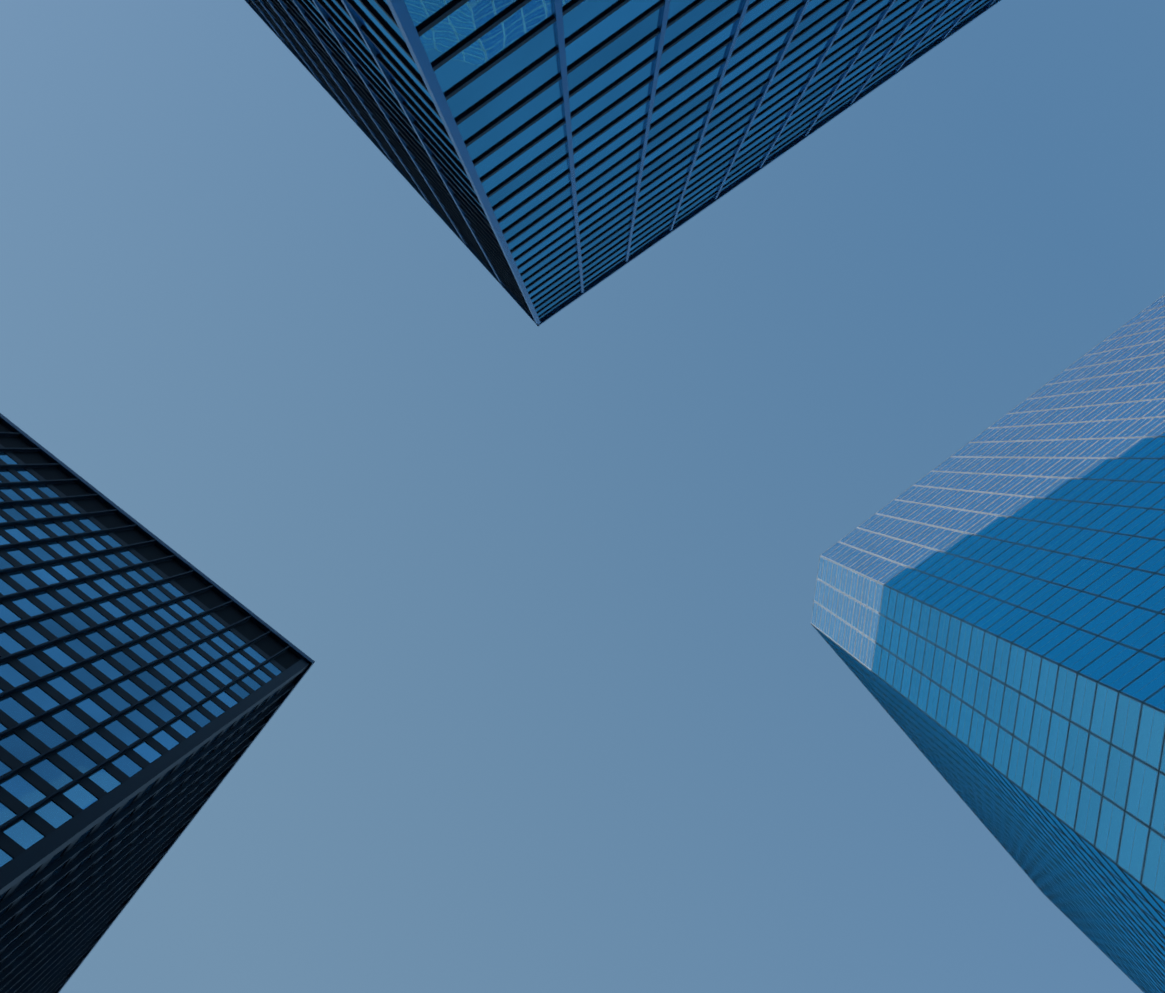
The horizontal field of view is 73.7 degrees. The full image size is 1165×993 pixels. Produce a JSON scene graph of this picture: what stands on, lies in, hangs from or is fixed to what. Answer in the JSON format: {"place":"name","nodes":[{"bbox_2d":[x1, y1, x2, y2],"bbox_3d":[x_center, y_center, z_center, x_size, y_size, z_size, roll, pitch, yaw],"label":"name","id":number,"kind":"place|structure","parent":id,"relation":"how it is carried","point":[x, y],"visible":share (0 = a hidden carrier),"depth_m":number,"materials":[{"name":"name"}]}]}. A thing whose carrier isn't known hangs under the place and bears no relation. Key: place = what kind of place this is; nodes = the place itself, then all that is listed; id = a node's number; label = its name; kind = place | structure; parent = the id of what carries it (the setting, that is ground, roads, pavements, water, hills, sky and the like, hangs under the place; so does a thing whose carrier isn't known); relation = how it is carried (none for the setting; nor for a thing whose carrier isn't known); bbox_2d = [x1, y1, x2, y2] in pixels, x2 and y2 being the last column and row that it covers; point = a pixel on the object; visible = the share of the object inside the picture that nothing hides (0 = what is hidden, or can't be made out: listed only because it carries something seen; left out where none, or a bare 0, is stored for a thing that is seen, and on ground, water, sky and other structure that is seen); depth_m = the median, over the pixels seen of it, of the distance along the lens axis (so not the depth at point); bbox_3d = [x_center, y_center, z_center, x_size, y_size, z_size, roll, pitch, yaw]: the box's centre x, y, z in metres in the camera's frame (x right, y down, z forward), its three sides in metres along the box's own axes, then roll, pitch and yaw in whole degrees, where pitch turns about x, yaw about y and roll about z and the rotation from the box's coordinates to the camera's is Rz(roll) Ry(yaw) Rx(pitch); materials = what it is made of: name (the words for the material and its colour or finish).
{"place":"outdoors","nodes":[
{"label":"outdoors","id":0,"kind":"place"},
{"bbox_2d":[0,0,1164,992],"label":"sky","id":1,"kind":"structure","parent":0,"point":[571,714],"materials":[{"name":"blue"}]},
{"label":"ground","id":2,"kind":"structure","parent":0,"visible":0},
{"bbox_2d":[0,413,314,992],"bbox_3d":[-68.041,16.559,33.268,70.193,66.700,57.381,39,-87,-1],"label":"tower","id":3,"kind":"structure","parent":2,"relation":"on","point":[149,681],"depth_m":49.98,"materials":[{"name":"black glass"}]},
{"bbox_2d":[245,0,1000,325],"bbox_3d":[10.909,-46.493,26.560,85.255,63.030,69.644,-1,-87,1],"label":"tower","id":4,"kind":"structure","parent":2,"relation":"on","point":[547,159],"depth_m":34.98,"materials":[{"name":"blue glass"}]},
{"bbox_2d":[811,294,1164,992],"bbox_3d":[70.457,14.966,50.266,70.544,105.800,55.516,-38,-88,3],"label":"tower","id":5,"kind":"structure","parent":2,"relation":"on","point":[988,619],"depth_m":64.72,"materials":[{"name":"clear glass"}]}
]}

